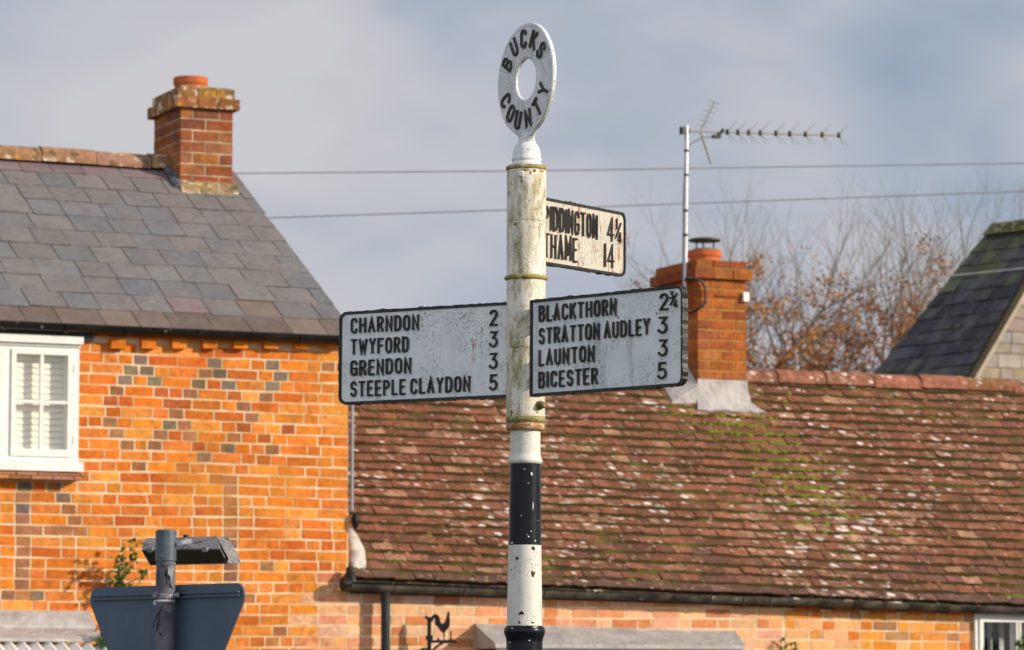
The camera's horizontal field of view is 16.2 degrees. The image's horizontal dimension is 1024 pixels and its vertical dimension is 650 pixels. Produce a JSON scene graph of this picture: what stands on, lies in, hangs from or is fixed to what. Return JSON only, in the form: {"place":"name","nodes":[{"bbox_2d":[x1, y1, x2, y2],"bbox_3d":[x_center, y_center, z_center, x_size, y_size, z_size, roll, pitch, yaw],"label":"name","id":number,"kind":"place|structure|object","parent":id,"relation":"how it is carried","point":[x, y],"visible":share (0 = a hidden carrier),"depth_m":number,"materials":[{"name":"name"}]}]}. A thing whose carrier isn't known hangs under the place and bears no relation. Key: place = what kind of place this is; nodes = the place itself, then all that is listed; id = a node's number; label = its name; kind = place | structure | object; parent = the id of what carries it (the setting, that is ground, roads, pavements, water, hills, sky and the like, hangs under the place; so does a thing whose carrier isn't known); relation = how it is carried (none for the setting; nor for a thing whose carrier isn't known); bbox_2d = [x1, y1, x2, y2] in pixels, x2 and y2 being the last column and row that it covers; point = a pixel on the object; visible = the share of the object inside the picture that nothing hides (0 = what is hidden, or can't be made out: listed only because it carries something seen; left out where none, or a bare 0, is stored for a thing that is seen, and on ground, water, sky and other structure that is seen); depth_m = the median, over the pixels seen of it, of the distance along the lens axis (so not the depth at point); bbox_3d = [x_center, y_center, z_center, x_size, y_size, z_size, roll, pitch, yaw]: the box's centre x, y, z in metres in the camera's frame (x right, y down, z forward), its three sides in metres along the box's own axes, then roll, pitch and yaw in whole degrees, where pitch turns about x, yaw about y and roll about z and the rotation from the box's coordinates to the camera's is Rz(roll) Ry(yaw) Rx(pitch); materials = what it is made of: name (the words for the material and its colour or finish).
{"place":"outdoors","nodes":[
{"label":"outdoors","id":0,"kind":"place"},
{"bbox_2d":[0,0,1023,372],"label":"sky","id":1,"kind":"structure","parent":0,"point":[319,85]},
{"bbox_2d":[236,163,1023,173],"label":"overhead wire","id":2,"kind":"object","parent":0,"point":[625,169],"visible":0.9,"depth_m":40.82,"materials":[{"name":"black metal"}]},
{"bbox_2d":[267,191,1023,217],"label":"overhead wire","id":3,"kind":"object","parent":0,"point":[653,204],"visible":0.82,"depth_m":39.92,"materials":[{"name":"black metal"}]},
{"bbox_2d":[873,219,1023,380],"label":"stone house","id":4,"kind":"structure","parent":0,"point":[968,325],"depth_m":57.62,"materials":[{"name":"stone"}]},
{"label":"ground","id":5,"kind":"structure","parent":0,"visible":0},
{"bbox_2d":[0,75,358,649],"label":"brick house","id":6,"kind":"structure","parent":5,"relation":"on","point":[170,314],"depth_m":26.14,"materials":[{"name":"orange brick"}]},
{"bbox_2d":[0,334,83,472],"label":"window","id":7,"kind":"structure","parent":6,"relation":"in","point":[39,374],"depth_m":25.53,"materials":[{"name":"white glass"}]},
{"bbox_2d":[92,628,105,649],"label":"porch plant","id":8,"kind":"object","parent":6,"relation":"on","point":[101,642],"visible":0.32,"depth_m":25.01,"materials":[{"name":"green plant"}]},
{"bbox_2d":[108,534,147,586],"bbox_3d":[-2.723,1.700,25.483,0.367,0.456,0.246,-4,-7,35],"label":"wall shrub","id":9,"kind":"object","parent":6,"relation":"attached to","point":[119,578],"visible":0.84,"depth_m":25.49,"materials":[{"name":"green plant"}]},
{"bbox_2d":[340,237,1023,649],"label":"tiled cottage","id":10,"kind":"structure","parent":5,"relation":"on","point":[722,499],"depth_m":28.36,"materials":[{"name":"tile"}]},
{"bbox_2d":[421,611,457,649],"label":"cockerel bracket","id":11,"kind":"object","parent":10,"relation":"attached to","point":[444,627],"visible":1,"depth_m":26.40,"materials":[{"name":"black metal"}]},
{"bbox_2d":[679,100,847,313],"bbox_3d":[2.094,-0.961,30.160,1.612,1.812,0.208,3,-7,-29],"label":"tv aerial","id":12,"kind":"object","parent":10,"relation":"attached to","point":[685,130],"visible":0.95,"depth_m":29.92,"materials":[{"name":"metal"}]},
{"bbox_2d":[776,637,800,649],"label":"creeper","id":13,"kind":"object","parent":10,"relation":"attached to","point":[787,644],"visible":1,"depth_m":27.69,"materials":[{"name":"green plant"}]},
{"bbox_2d":[749,268,1023,296],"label":"drop cable","id":14,"kind":"object","parent":10,"relation":"attached to","point":[879,282],"visible":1,"depth_m":34.60,"materials":[{"name":"metal"}]},
{"bbox_2d":[973,614,1023,649],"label":"window","id":15,"kind":"structure","parent":10,"relation":"in","point":[1016,621],"depth_m":28.57,"materials":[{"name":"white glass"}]},
{"bbox_2d":[1014,632,1023,649],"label":"window shrub","id":16,"kind":"object","parent":10,"relation":"attached to","point":[1018,644],"visible":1,"depth_m":28.31,"materials":[{"name":"green plant"}]},
{"bbox_2d":[613,203,825,369],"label":"autumn tree","id":17,"kind":"object","parent":5,"relation":"on","point":[752,345],"visible":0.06,"depth_m":71.29,"materials":[{"name":"brown plant"}]},
{"bbox_2d":[605,172,961,371],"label":"autumn tree","id":18,"kind":"object","parent":5,"relation":"on","point":[781,362],"visible":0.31,"depth_m":64.74,"materials":[{"name":"brown plant"}]},
{"bbox_2d":[692,211,933,372],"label":"autumn tree","id":19,"kind":"object","parent":5,"relation":"on","point":[842,326],"visible":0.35,"depth_m":67.86,"materials":[{"name":"brown plant"}]},
{"bbox_2d":[752,159,1020,372],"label":"autumn tree","id":20,"kind":"object","parent":5,"relation":"on","point":[861,351],"visible":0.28,"depth_m":66.98,"materials":[{"name":"brown plant"}]},
{"bbox_2d":[847,210,950,366],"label":"autumn tree","id":21,"kind":"object","parent":5,"relation":"on","point":[910,266],"visible":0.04,"depth_m":74.65,"materials":[{"name":"brown plant"}]},
{"bbox_2d":[791,173,1023,373],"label":"autumn tree","id":22,"kind":"object","parent":5,"relation":"on","point":[899,334],"visible":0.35,"depth_m":66.47,"materials":[{"name":"brown plant"}]},
{"bbox_2d":[839,202,1016,355],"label":"autumn tree","id":23,"kind":"object","parent":5,"relation":"on","point":[949,241],"visible":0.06,"depth_m":69.26,"materials":[{"name":"brown plant"}]},
{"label":"road","id":24,"kind":"structure","parent":0,"visible":0},
{"bbox_2d":[90,529,245,649],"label":"road sign","id":25,"kind":"object","parent":24,"relation":"on","point":[165,613],"visible":1,"depth_m":12.77,"materials":[{"name":"metal"}]},
{"bbox_2d":[338,23,688,649],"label":"fingerpost","id":26,"kind":"object","parent":24,"relation":"on","point":[526,348],"visible":1,"depth_m":10.63,"materials":[{"name":"white metal"}]}
]}

